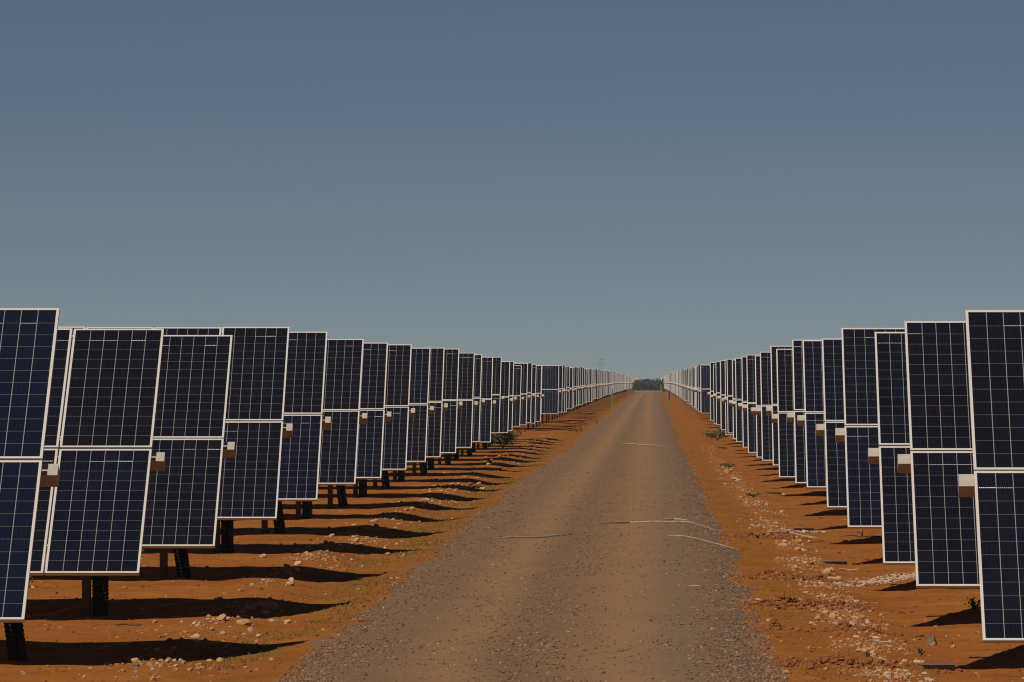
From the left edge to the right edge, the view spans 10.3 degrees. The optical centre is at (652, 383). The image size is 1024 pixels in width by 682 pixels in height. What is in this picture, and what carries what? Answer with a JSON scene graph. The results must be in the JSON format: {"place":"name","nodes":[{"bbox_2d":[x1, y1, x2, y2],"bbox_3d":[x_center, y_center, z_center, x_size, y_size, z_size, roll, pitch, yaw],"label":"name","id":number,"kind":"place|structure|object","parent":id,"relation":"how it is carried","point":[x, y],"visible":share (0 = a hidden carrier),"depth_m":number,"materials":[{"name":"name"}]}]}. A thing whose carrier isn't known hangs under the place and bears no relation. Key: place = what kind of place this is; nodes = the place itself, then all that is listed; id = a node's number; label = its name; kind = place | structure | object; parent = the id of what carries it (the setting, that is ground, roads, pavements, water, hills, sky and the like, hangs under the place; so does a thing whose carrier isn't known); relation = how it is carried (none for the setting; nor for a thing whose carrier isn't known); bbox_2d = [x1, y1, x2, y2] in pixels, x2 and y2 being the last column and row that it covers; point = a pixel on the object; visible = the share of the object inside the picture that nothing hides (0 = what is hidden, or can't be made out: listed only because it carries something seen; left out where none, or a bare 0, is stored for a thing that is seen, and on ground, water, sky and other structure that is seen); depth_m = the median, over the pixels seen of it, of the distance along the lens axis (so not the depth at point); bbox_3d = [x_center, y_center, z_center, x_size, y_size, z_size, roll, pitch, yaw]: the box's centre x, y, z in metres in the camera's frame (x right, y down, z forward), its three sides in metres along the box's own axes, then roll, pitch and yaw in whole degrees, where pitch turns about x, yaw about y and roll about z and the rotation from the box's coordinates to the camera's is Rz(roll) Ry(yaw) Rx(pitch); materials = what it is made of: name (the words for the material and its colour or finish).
{"place":"outdoors","nodes":[
{"label":"outdoors","id":0,"kind":"place"},
{"bbox_2d":[0,389,1023,681],"bbox_3d":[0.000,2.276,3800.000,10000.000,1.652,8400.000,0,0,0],"label":"ground","id":1,"kind":"structure","parent":0,"point":[690,423],"depth_m":81.28,"materials":[{"name":"red soil"}]},
{"bbox_2d":[0,308,59,622],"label":"solar tracker","id":2,"kind":"object","parent":1,"relation":"on","point":[28,337],"visible":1,"depth_m":50.70,"materials":[{"name":"glass"}]},
{"bbox_2d":[4,328,165,660],"bbox_3d":[-11.365,1.481,61.215,12.210,4.182,3.071,0,0,0],"label":"solar tracker","id":3,"kind":"object","parent":1,"relation":"on","point":[106,459],"visible":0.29,"depth_m":61.22,"materials":[{"name":"glass"}]},
{"bbox_2d":[117,623,141,625],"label":"stick","id":4,"kind":"object","parent":1,"relation":"on","point":[128,624],"visible":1,"depth_m":69.57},
{"bbox_2d":[47,335,234,616],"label":"solar tracker","id":5,"kind":"object","parent":1,"relation":"on","point":[184,486],"visible":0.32,"depth_m":72.05,"materials":[{"name":"glass"}]},
{"bbox_2d":[58,327,292,578],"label":"solar tracker","id":6,"kind":"object","parent":1,"relation":"on","point":[257,430],"visible":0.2,"depth_m":82.90,"materials":[{"name":"glass"}]},
{"bbox_2d":[217,614,226,620],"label":"stone","id":7,"kind":"object","parent":1,"relation":"on","point":[221,617],"visible":1,"depth_m":69.76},
{"bbox_2d":[236,619,250,625],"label":"stone","id":8,"kind":"object","parent":1,"relation":"on","point":[246,622],"visible":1,"depth_m":69.45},
{"bbox_2d":[247,605,255,609],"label":"stone","id":9,"kind":"object","parent":1,"relation":"on","point":[251,607],"visible":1,"depth_m":73.48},
{"bbox_2d":[263,599,278,608],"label":"stone","id":10,"kind":"object","parent":1,"relation":"on","point":[270,604],"visible":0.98,"depth_m":74.13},
{"bbox_2d":[213,331,330,552],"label":"solar tracker","id":11,"kind":"object","parent":1,"relation":"on","point":[303,414],"visible":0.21,"depth_m":93.57,"materials":[{"name":"glass"}]},
{"bbox_2d":[261,339,366,533],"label":"solar tracker","id":12,"kind":"object","parent":1,"relation":"on","point":[341,409],"visible":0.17,"depth_m":104.27,"materials":[{"name":"glass"}]},
{"bbox_2d":[296,343,391,518],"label":"solar tracker","id":13,"kind":"object","parent":1,"relation":"on","point":[371,431],"visible":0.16,"depth_m":115.06,"materials":[{"name":"glass"}]},
{"bbox_2d":[328,344,414,507],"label":"solar tracker","id":14,"kind":"object","parent":1,"relation":"on","point":[395,436],"visible":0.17,"depth_m":125.87,"materials":[{"name":"glass"}]},
{"bbox_2d":[353,348,433,497],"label":"solar tracker","id":15,"kind":"object","parent":1,"relation":"on","point":[418,402],"visible":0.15,"depth_m":136.57,"materials":[{"name":"glass"}]},
{"bbox_2d":[373,348,447,489],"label":"solar tracker","id":16,"kind":"object","parent":1,"relation":"on","point":[434,422],"visible":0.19,"depth_m":147.29,"materials":[{"name":"glass"}]},
{"bbox_2d":[393,349,462,481],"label":"solar tracker","id":17,"kind":"object","parent":1,"relation":"on","point":[450,398],"visible":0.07,"depth_m":158.06,"materials":[{"name":"glass"}]},
{"bbox_2d":[413,353,477,475],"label":"solar tracker","id":18,"kind":"object","parent":1,"relation":"on","point":[465,396],"visible":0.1,"depth_m":168.88,"materials":[{"name":"glass"}]},
{"bbox_2d":[426,354,484,469],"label":"solar tracker","id":19,"kind":"object","parent":1,"relation":"on","point":[477,397],"visible":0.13,"depth_m":179.61,"materials":[{"name":"glass"}]},
{"bbox_2d":[438,357,495,464],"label":"solar tracker","id":20,"kind":"object","parent":1,"relation":"on","point":[486,395],"visible":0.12,"depth_m":190.28,"materials":[{"name":"glass"}]},
{"bbox_2d":[467,482,484,487],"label":"dead twigs","id":21,"kind":"object","parent":1,"relation":"on","point":[477,486],"visible":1,"depth_m":149.99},
{"bbox_2d":[450,357,503,460],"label":"solar tracker","id":22,"kind":"object","parent":1,"relation":"on","point":[498,398],"visible":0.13,"depth_m":201.09,"materials":[{"name":"glass"}]},
{"bbox_2d":[461,361,512,455],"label":"solar tracker","id":23,"kind":"object","parent":1,"relation":"on","point":[505,383],"visible":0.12,"depth_m":211.89,"materials":[{"name":"glass"}]},
{"bbox_2d":[472,361,516,452],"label":"solar tracker","id":24,"kind":"object","parent":1,"relation":"on","point":[510,419],"visible":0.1,"depth_m":222.61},
{"bbox_2d":[477,365,523,449],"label":"solar tracker","id":25,"kind":"object","parent":1,"relation":"on","point":[517,393],"visible":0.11,"depth_m":233.30,"materials":[{"name":"glass"}]},
{"bbox_2d":[487,427,527,447],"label":"bush","id":26,"kind":"object","parent":1,"relation":"on","point":[505,436],"visible":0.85,"depth_m":237.46,"materials":[{"name":"green plant"}]},
{"bbox_2d":[487,363,529,446],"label":"solar tracker","id":27,"kind":"object","parent":1,"relation":"on","point":[523,408],"visible":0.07,"depth_m":244.11,"materials":[{"name":"glass"}]},
{"bbox_2d":[2,444,1023,681],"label":"soil clods","id":28,"kind":"object","parent":1,"relation":"on","point":[790,661],"visible":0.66,"depth_m":71.67,"materials":[{"name":"soil"}]},
{"bbox_2d":[493,363,534,443],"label":"solar tracker","id":29,"kind":"object","parent":1,"relation":"on","point":[529,386],"visible":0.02,"depth_m":254.90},
{"bbox_2d":[12,435,1023,681],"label":"limestone rubble","id":30,"kind":"object","parent":1,"relation":"on","point":[868,673],"visible":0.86,"depth_m":77.75,"materials":[{"name":"stone"}]},
{"bbox_2d":[501,365,538,438],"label":"solar tracker","id":31,"kind":"object","parent":1,"relation":"on","point":[533,404],"visible":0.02,"depth_m":265.51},
{"bbox_2d":[510,365,543,437],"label":"solar tracker","id":32,"kind":"object","parent":1,"relation":"on","point":[538,392],"visible":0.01,"depth_m":276.28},
{"bbox_2d":[527,366,560,429],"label":"solar tracker","id":33,"kind":"object","parent":1,"relation":"on","point":[550,391],"visible":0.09,"depth_m":328.62,"materials":[{"name":"glass"}]},
{"bbox_2d":[532,366,564,428],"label":"solar tracker","id":34,"kind":"object","parent":1,"relation":"on","point":[560,388],"visible":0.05,"depth_m":339.43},
{"bbox_2d":[536,365,566,426],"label":"solar tracker","id":35,"kind":"object","parent":1,"relation":"on","point":[563,401],"visible":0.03,"depth_m":350.17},
{"bbox_2d":[539,366,568,425],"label":"solar tracker","id":36,"kind":"object","parent":1,"relation":"on","point":[565,392],"visible":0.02,"depth_m":360.92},
{"bbox_2d":[542,366,570,423],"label":"solar tracker","id":37,"kind":"object","parent":1,"relation":"on","point":[568,375],"visible":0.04,"depth_m":371.70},
{"bbox_2d":[546,368,574,422],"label":"solar tracker","id":38,"kind":"object","parent":1,"relation":"on","point":[571,387],"visible":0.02,"depth_m":382.41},
{"bbox_2d":[548,367,575,421],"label":"solar tracker","id":39,"kind":"object","parent":1,"relation":"on","point":[572,395],"visible":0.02,"depth_m":393.16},
{"bbox_2d":[552,367,578,419],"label":"solar tracker","id":40,"kind":"object","parent":1,"relation":"on","point":[575,386],"visible":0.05,"depth_m":403.91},
{"bbox_2d":[554,368,580,418],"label":"solar tracker","id":41,"kind":"object","parent":1,"relation":"on","point":[577,390],"visible":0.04,"depth_m":414.67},
{"bbox_2d":[556,368,581,417],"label":"solar tracker","id":42,"kind":"object","parent":1,"relation":"on","point":[579,390],"visible":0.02,"depth_m":425.44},
{"bbox_2d":[559,367,583,416],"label":"solar tracker","id":43,"kind":"object","parent":1,"relation":"on","point":[582,386],"visible":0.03,"depth_m":436.17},
{"bbox_2d":[561,368,585,415],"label":"solar tracker","id":44,"kind":"object","parent":1,"relation":"on","point":[583,385],"visible":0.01,"depth_m":446.94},
{"bbox_2d":[564,369,587,414],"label":"solar tracker","id":45,"kind":"object","parent":1,"relation":"on","point":[584,388],"visible":0.02,"depth_m":457.62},
{"bbox_2d":[565,369,588,413],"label":"solar tracker","id":46,"kind":"object","parent":1,"relation":"on","point":[586,389],"visible":0.02,"depth_m":468.43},
{"bbox_2d":[567,369,589,413],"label":"solar tracker","id":47,"kind":"object","parent":1,"relation":"on","point":[587,385],"visible":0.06,"depth_m":479.36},
{"bbox_2d":[569,369,590,412],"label":"solar tracker","id":48,"kind":"object","parent":1,"relation":"on","point":[588,390],"visible":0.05,"depth_m":489.46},
{"bbox_2d":[571,369,592,411],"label":"solar tracker","id":49,"kind":"object","parent":1,"relation":"on","point":[591,385],"visible":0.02,"depth_m":500.67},
{"bbox_2d":[574,370,594,409],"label":"solar tracker","id":50,"kind":"object","parent":1,"relation":"on","point":[592,384],"visible":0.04,"depth_m":522.29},
{"bbox_2d":[576,370,595,409],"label":"solar tracker","id":51,"kind":"object","parent":1,"relation":"on","point":[593,388],"visible":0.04,"depth_m":532.79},
{"bbox_2d":[579,369,598,407],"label":"solar tracker","id":52,"kind":"object","parent":1,"relation":"on","point":[596,383],"visible":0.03,"depth_m":554.49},
{"bbox_2d":[582,370,600,406],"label":"solar tracker","id":53,"kind":"object","parent":1,"relation":"on","point":[598,383],"visible":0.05,"depth_m":576.10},
{"bbox_2d":[583,370,601,406],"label":"solar tracker","id":54,"kind":"object","parent":1,"relation":"on","point":[599,387],"visible":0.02,"depth_m":586.34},
{"bbox_2d":[595,372,610,401],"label":"solar tracker","id":55,"kind":"object","parent":1,"relation":"on","point":[608,382],"visible":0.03,"depth_m":704.99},
{"bbox_2d":[632,377,666,391],"bbox_3d":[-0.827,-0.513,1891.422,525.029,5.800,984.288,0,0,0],"label":"scrub wood","id":56,"kind":"object","parent":1,"relation":"on","point":[646,384],"visible":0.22,"depth_m":1405.40,"materials":[{"name":"green plant"}]},
{"bbox_2d":[680,369,686,398],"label":"solar tracker","id":57,"kind":"object","parent":1,"relation":"on","point":[681,383],"visible":0.05,"depth_m":554.49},
{"bbox_2d":[683,370,686,400],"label":"solar tracker","id":58,"kind":"object","parent":1,"relation":"on","point":[685,385],"visible":0.02,"depth_m":489.93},
{"bbox_2d":[685,368,690,403],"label":"solar tracker","id":59,"kind":"object","parent":1,"relation":"on","point":[687,385],"visible":0.04,"depth_m":468.47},
{"bbox_2d":[688,369,690,404],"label":"solar tracker","id":60,"kind":"object","parent":1,"relation":"on","point":[690,385],"visible":0.02,"depth_m":436.22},
{"bbox_2d":[690,368,693,406],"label":"solar tracker","id":61,"kind":"object","parent":1,"relation":"on","point":[692,387],"visible":0.06,"depth_m":403.94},
{"bbox_2d":[689,367,694,404],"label":"solar tracker","id":62,"kind":"object","parent":1,"relation":"on","point":[691,384],"visible":0.03,"depth_m":414.72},
{"bbox_2d":[692,368,694,407],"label":"solar tracker","id":63,"kind":"object","parent":1,"relation":"on","point":[694,386],"visible":0.02,"depth_m":393.19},
{"bbox_2d":[693,366,695,407],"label":"solar tracker","id":64,"kind":"object","parent":1,"relation":"on","point":[695,392],"depth_m":382.26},
{"bbox_2d":[694,366,697,409],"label":"solar tracker","id":65,"kind":"object","parent":1,"relation":"on","point":[696,387],"visible":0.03,"depth_m":360.96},
{"bbox_2d":[696,364,709,411],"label":"solar tracker","id":66,"kind":"object","parent":1,"relation":"on","point":[699,401],"visible":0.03,"depth_m":350.19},
{"bbox_2d":[698,365,709,413],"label":"solar tracker","id":67,"kind":"object","parent":1,"relation":"on","point":[705,388],"visible":0.03,"depth_m":328.64,"materials":[{"name":"glass"}]},
{"bbox_2d":[708,362,715,420],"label":"solar tracker","id":68,"kind":"object","parent":1,"relation":"on","point":[710,393],"visible":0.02,"depth_m":276.25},
{"bbox_2d":[711,365,715,423],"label":"solar tracker","id":69,"kind":"object","parent":1,"relation":"on","point":[714,380],"depth_m":265.70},
{"bbox_2d":[713,362,720,424],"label":"solar tracker","id":70,"kind":"object","parent":1,"relation":"on","point":[718,413],"visible":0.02,"depth_m":254.81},
{"bbox_2d":[703,428,732,439],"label":"bush","id":71,"kind":"object","parent":1,"relation":"on","point":[722,434],"visible":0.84,"depth_m":280.99,"materials":[{"name":"green plant"}]},
{"bbox_2d":[717,360,725,430],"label":"solar tracker","id":72,"kind":"object","parent":1,"relation":"on","point":[722,377],"depth_m":233.31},
{"bbox_2d":[722,360,732,435],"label":"solar tracker","id":73,"kind":"object","parent":1,"relation":"on","point":[726,424],"visible":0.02,"depth_m":222.31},
{"bbox_2d":[720,462,735,466],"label":"plant","id":74,"kind":"object","parent":1,"relation":"on","point":[725,464],"visible":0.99,"depth_m":192.00,"materials":[{"name":"green plant"}]},
{"bbox_2d":[724,359,734,433],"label":"solar tracker","id":75,"kind":"object","parent":1,"relation":"on","point":[729,397],"visible":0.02,"depth_m":211.84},
{"bbox_2d":[729,360,735,438],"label":"solar tracker","id":76,"kind":"object","parent":1,"relation":"on","point":[734,399],"visible":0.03,"depth_m":201.09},
{"bbox_2d":[732,358,742,441],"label":"solar tracker","id":77,"kind":"object","parent":1,"relation":"on","point":[738,390],"visible":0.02,"depth_m":190.29,"materials":[{"name":"glass"}]},
{"bbox_2d":[738,357,747,447],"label":"solar tracker","id":78,"kind":"object","parent":1,"relation":"on","point":[744,401],"visible":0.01,"depth_m":179.57,"materials":[{"name":"glass"}]},
{"bbox_2d":[743,355,759,452],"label":"solar tracker","id":79,"kind":"object","parent":1,"relation":"on","point":[751,401],"visible":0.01,"depth_m":168.86,"materials":[{"name":"glass"}]},
{"bbox_2d":[746,493,761,496],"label":"plant","id":80,"kind":"object","parent":1,"relation":"on","point":[752,495],"visible":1,"depth_m":141.99,"materials":[{"name":"green plant"}]},
{"bbox_2d":[751,356,761,457],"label":"solar tracker","id":81,"kind":"object","parent":1,"relation":"on","point":[758,404],"visible":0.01,"depth_m":158.08,"materials":[{"name":"glass"}]},
{"bbox_2d":[766,346,791,465],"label":"solar tracker","id":82,"kind":"object","parent":1,"relation":"on","point":[771,410],"visible":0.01,"depth_m":136.62,"materials":[{"name":"glass"}]},
{"bbox_2d":[771,349,794,477],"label":"solar tracker","id":83,"kind":"object","parent":1,"relation":"on","point":[785,405],"visible":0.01,"depth_m":125.86,"materials":[{"name":"glass"}]},
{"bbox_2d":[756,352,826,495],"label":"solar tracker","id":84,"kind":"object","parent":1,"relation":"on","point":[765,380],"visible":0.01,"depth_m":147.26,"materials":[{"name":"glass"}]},
{"bbox_2d":[768,531,816,537],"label":"cord","id":85,"kind":"object","parent":1,"relation":"on","point":[789,532],"visible":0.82,"depth_m":108.19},
{"bbox_2d":[787,340,806,483],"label":"solar tracker","id":86,"kind":"object","parent":1,"relation":"on","point":[799,431],"visible":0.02,"depth_m":115.06,"materials":[{"name":"glass"}]},
{"bbox_2d":[793,527,813,530],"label":"metal channel","id":87,"kind":"object","parent":1,"relation":"on","point":[804,528],"visible":0.84,"depth_m":113.08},
{"bbox_2d":[797,340,825,488],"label":"solar tracker","id":88,"kind":"object","parent":1,"relation":"on","point":[811,418],"visible":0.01,"depth_m":104.25,"materials":[{"name":"glass"}]},
{"bbox_2d":[822,568,831,575],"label":"stone","id":89,"kind":"object","parent":1,"relation":"on","point":[827,571],"visible":0.97,"depth_m":86.43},
{"bbox_2d":[816,338,846,508],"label":"solar tracker","id":90,"kind":"object","parent":1,"relation":"on","point":[836,492],"visible":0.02,"depth_m":93.56,"materials":[{"name":"glass"}]},
{"bbox_2d":[829,612,835,618],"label":"stone","id":91,"kind":"object","parent":1,"relation":"on","point":[833,615],"visible":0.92,"depth_m":71.77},
{"bbox_2d":[822,560,846,564],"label":"metal channel","id":92,"kind":"object","parent":1,"relation":"on","point":[842,562],"visible":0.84,"depth_m":92.48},
{"bbox_2d":[781,528,915,586],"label":"chalky crust","id":93,"kind":"object","parent":1,"relation":"on","point":[884,580],"visible":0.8,"depth_m":86.29},
{"bbox_2d":[839,530,881,536],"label":"dead twigs","id":94,"kind":"object","parent":1,"relation":"on","point":[861,535],"visible":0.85,"depth_m":108.19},
{"bbox_2d":[835,328,904,528],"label":"solar tracker","id":95,"kind":"object","parent":1,"relation":"on","point":[857,434],"visible":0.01,"depth_m":82.85,"materials":[{"name":"glass"}]},
{"bbox_2d":[870,649,876,655],"bbox_3d":[2.394,2.942,61.998,0.091,0.095,0.102,0,0,-6],"label":"stone","id":96,"kind":"object","parent":1,"relation":"on","point":[873,652],"visible":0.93,"depth_m":61.96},
{"bbox_2d":[872,636,881,640],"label":"stone","id":97,"kind":"object","parent":1,"relation":"on","point":[876,638],"visible":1,"depth_m":66.16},
{"bbox_2d":[866,640,895,642],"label":"stick","id":98,"kind":"object","parent":1,"relation":"on","point":[881,641],"visible":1,"depth_m":65.74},
{"bbox_2d":[868,332,914,564],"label":"solar tracker","id":99,"kind":"object","parent":1,"relation":"on","point":[895,485],"visible":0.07,"depth_m":72.02,"materials":[{"name":"glass"}]},
{"bbox_2d":[926,634,936,644],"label":"stone","id":100,"kind":"object","parent":1,"relation":"on","point":[930,640],"visible":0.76,"depth_m":66.49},
{"bbox_2d":[915,663,954,669],"bbox_3d":[2.980,2.982,60.006,0.400,0.062,0.321,0,0,-2],"label":"metal channel","id":101,"kind":"object","parent":1,"relation":"on","point":[943,666],"visible":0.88,"depth_m":59.89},
{"bbox_2d":[897,321,979,587],"bbox_3d":[8.745,1.451,61.217,12.210,4.282,2.872,0,0,0],"label":"solar tracker","id":102,"kind":"object","parent":1,"relation":"on","point":[937,460],"visible":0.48,"depth_m":61.21,"materials":[{"name":"glass"}]},
{"bbox_2d":[967,597,979,612],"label":"plant","id":103,"kind":"object","parent":1,"relation":"on","point":[972,604],"visible":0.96,"depth_m":74.17,"materials":[{"name":"green plant"}]},
{"bbox_2d":[958,310,1023,642],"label":"solar tracker","id":104,"kind":"object","parent":1,"relation":"on","point":[993,484],"visible":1,"depth_m":50.58,"materials":[{"name":"glass"}]},
{"bbox_2d":[0,0,1023,380],"label":"sky","id":105,"kind":"structure","parent":0,"point":[651,189],"materials":[{"name":"blue"}]},
{"bbox_2d":[273,392,788,681],"bbox_3d":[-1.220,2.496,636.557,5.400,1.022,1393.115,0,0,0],"label":"road","id":106,"kind":"structure","parent":0,"point":[639,418],"depth_m":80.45,"materials":[{"name":"gravel"}]},
{"bbox_2d":[497,534,567,537],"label":"cord","id":107,"kind":"object","parent":106,"relation":"on","point":[532,536],"visible":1,"depth_m":103.19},
{"bbox_2d":[621,443,661,445],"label":"cord","id":108,"kind":"object","parent":106,"relation":"on","point":[641,444],"visible":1,"depth_m":251.65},
{"bbox_2d":[598,521,719,531],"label":"cord","id":109,"kind":"object","parent":106,"relation":"on","point":[657,521],"visible":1,"depth_m":113.66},
{"bbox_2d":[661,518,686,520],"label":"cord","id":110,"kind":"object","parent":106,"relation":"on","point":[673,519],"visible":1,"depth_m":115.50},
{"bbox_2d":[668,535,737,549],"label":"cord","id":111,"kind":"object","parent":106,"relation":"on","point":[702,540],"visible":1,"depth_m":101.49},
{"bbox_2d":[633,390,662,391],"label":"cross track","id":112,"kind":"structure","parent":0,"point":[647,391],"depth_m":1352.55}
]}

